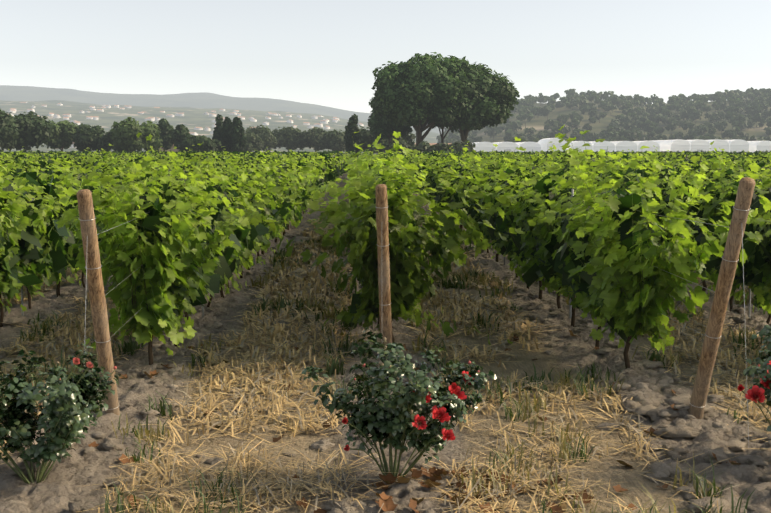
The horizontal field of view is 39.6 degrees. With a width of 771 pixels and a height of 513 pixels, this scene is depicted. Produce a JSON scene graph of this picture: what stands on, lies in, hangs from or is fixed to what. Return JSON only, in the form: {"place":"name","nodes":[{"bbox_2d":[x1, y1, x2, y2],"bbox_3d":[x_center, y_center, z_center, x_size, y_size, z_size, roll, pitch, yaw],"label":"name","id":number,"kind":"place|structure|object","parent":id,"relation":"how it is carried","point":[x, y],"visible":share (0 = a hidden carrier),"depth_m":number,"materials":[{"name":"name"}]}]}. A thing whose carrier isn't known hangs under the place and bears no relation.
{"place":"outdoors","nodes":[
{"label":"outdoors","id":0,"kind":"place"},
{"bbox_2d":[0,100,439,152],"bbox_3d":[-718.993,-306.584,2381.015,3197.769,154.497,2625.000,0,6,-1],"label":"hillside","id":1,"kind":"structure","parent":0,"point":[191,118],"depth_m":2202.08,"materials":[{"name":"green plant"}]},
{"bbox_2d":[8,102,451,151],"bbox_3d":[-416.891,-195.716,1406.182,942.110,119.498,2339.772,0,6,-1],"label":"distant houses","id":2,"kind":"structure","parent":1,"relation":"on","point":[252,119],"depth_m":2142.01,"materials":[{"name":"white"}]},
{"bbox_2d":[0,85,445,133],"bbox_3d":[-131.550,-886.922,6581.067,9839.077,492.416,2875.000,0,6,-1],"label":"ridge hill","id":3,"kind":"structure","parent":0,"point":[204,100],"depth_m":6748.69,"materials":[{"name":"grey"}]},
{"bbox_2d":[0,109,548,157],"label":"tree line","id":4,"kind":"object","parent":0,"point":[19,131],"visible":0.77,"depth_m":229.29,"materials":[{"name":"green plant"}]},
{"bbox_2d":[0,154,770,512],"bbox_3d":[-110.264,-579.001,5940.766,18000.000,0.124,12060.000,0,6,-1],"label":"ground","id":5,"kind":"structure","parent":0,"point":[56,490],"depth_m":6.81,"materials":[{"name":"soil"}]},
{"bbox_2d":[0,343,124,483],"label":"rose bush","id":6,"kind":"object","parent":5,"relation":"on","point":[26,396],"depth_m":5.60,"materials":[{"name":"green plant"}]},
{"bbox_2d":[77,189,119,414],"bbox_3d":[-1.784,0.460,6.742,0.105,1.786,0.710,0,6,-1],"label":"wood post","id":7,"kind":"object","parent":5,"relation":"on","point":[95,285],"visible":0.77,"depth_m":6.59,"materials":[{"name":"brown wood"}]},
{"bbox_2d":[79,196,750,443],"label":"trellis wires","id":8,"kind":"object","parent":7,"relation":"attached to","point":[389,304],"visible":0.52,"depth_m":6.53,"materials":[{"name":"grey metal"}]},
{"bbox_2d":[26,137,371,151],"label":"tree trunks","id":9,"kind":"object","parent":5,"relation":"on","point":[61,148],"visible":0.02,"depth_m":237.43,"materials":[{"name":"brown plant"}]},
{"bbox_2d":[5,330,740,512],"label":"fallen leaves","id":10,"kind":"object","parent":5,"relation":"on","point":[434,474],"visible":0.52,"depth_m":5.57,"materials":[{"name":"brown plant"}]},
{"bbox_2d":[375,184,391,360],"bbox_3d":[-0.009,0.307,8.414,0.101,1.764,0.606,1,6,7],"label":"wood post","id":11,"kind":"object","parent":5,"relation":"on","point":[385,321],"visible":0.79,"depth_m":8.27,"materials":[{"name":"brown wood"}]},
{"bbox_2d":[0,219,770,512],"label":"straw mulch","id":12,"kind":"object","parent":5,"relation":"on","point":[295,287],"visible":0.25,"depth_m":8.01,"materials":[{"name":"beige plant"}]},
{"bbox_2d":[0,124,770,355],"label":"vine leaves","id":13,"kind":"object","parent":5,"relation":"on","point":[530,276],"visible":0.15,"depth_m":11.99,"materials":[{"name":"green plant"}]},
{"bbox_2d":[0,141,770,235],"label":"vine leaves","id":14,"kind":"object","parent":13,"relation":"attached to","point":[434,167],"visible":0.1,"depth_m":22.78,"materials":[{"name":"green plant"}]},
{"bbox_2d":[0,228,770,512],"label":"grass tufts","id":15,"kind":"object","parent":5,"relation":"on","point":[129,346],"visible":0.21,"depth_m":8.03,"materials":[{"name":"plant"}]},
{"bbox_2d":[0,224,770,512],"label":"soil clods","id":16,"kind":"object","parent":5,"relation":"on","point":[663,472],"visible":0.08,"depth_m":6.84,"materials":[{"name":"brown soil"}]},
{"bbox_2d":[20,167,750,317],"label":"trellis stakes","id":17,"kind":"object","parent":5,"relation":"on","point":[570,306],"visible":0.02,"depth_m":11.17,"materials":[{"name":"brown wood"}]},
{"bbox_2d":[0,191,770,368],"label":"grapevine trunks","id":18,"kind":"object","parent":5,"relation":"on","point":[625,354],"visible":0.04,"depth_m":11.54,"materials":[{"name":"brown wood"}]},
{"bbox_2d":[300,327,496,480],"bbox_3d":[0.068,0.805,5.621,1.025,0.807,0.831,0,6,-1],"label":"rose bush","id":19,"kind":"object","parent":5,"relation":"on","point":[371,423],"depth_m":5.51,"materials":[{"name":"green plant"}]},
{"bbox_2d":[387,113,470,145],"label":"tree trunks","id":20,"kind":"object","parent":5,"relation":"on","point":[419,130],"visible":0.25,"depth_m":203.46,"materials":[{"name":"brown plant"}]},
{"bbox_2d":[367,52,519,140],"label":"oak tree crowns","id":21,"kind":"object","parent":20,"relation":"on","point":[455,93],"visible":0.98,"depth_m":199.29,"materials":[{"name":"green plant"}]},
{"bbox_2d":[467,138,770,152],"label":"greenhouses","id":22,"kind":"object","parent":5,"relation":"on","point":[698,145],"visible":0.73,"depth_m":384.76,"materials":[{"name":"plastic"}]},
{"bbox_2d":[688,177,755,418],"bbox_3d":[2.085,0.423,6.758,0.100,1.858,0.815,-1,6,-9],"label":"wood post","id":23,"kind":"object","parent":5,"relation":"on","point":[727,271],"visible":0.88,"depth_m":6.63,"materials":[{"name":"brown wood"}]},
{"bbox_2d":[738,325,770,431],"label":"rose bush","id":24,"kind":"object","parent":5,"relation":"on","point":[763,362],"depth_m":5.78,"materials":[{"name":"plant"}]},
{"bbox_2d":[0,146,770,195],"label":"vine leaves","id":25,"kind":"object","parent":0,"point":[343,160],"visible":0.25,"depth_m":43.51,"materials":[{"name":"green plant"}]},
{"bbox_2d":[0,0,770,112],"label":"sky","id":26,"kind":"structure","parent":0,"point":[327,53],"materials":[{"name":"white"}]},
{"bbox_2d":[374,98,770,153],"bbox_3d":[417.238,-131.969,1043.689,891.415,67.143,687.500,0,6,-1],"label":"wooded hill","id":27,"kind":"structure","parent":0,"point":[536,122],"depth_m":948.43,"materials":[{"name":"foliage"},{"name":"green plant"},{"name":"dry grass"}]},
{"bbox_2d":[493,97,762,141],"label":"hill pine trunks","id":28,"kind":"object","parent":27,"relation":"on","point":[541,104],"visible":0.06,"depth_m":943.24,"materials":[{"name":"brown plant"}]},
{"bbox_2d":[436,87,770,142],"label":"pine crowns","id":29,"kind":"object","parent":28,"relation":"attached to","point":[649,120],"visible":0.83,"depth_m":935.50,"materials":[{"name":"green plant"}]}
]}

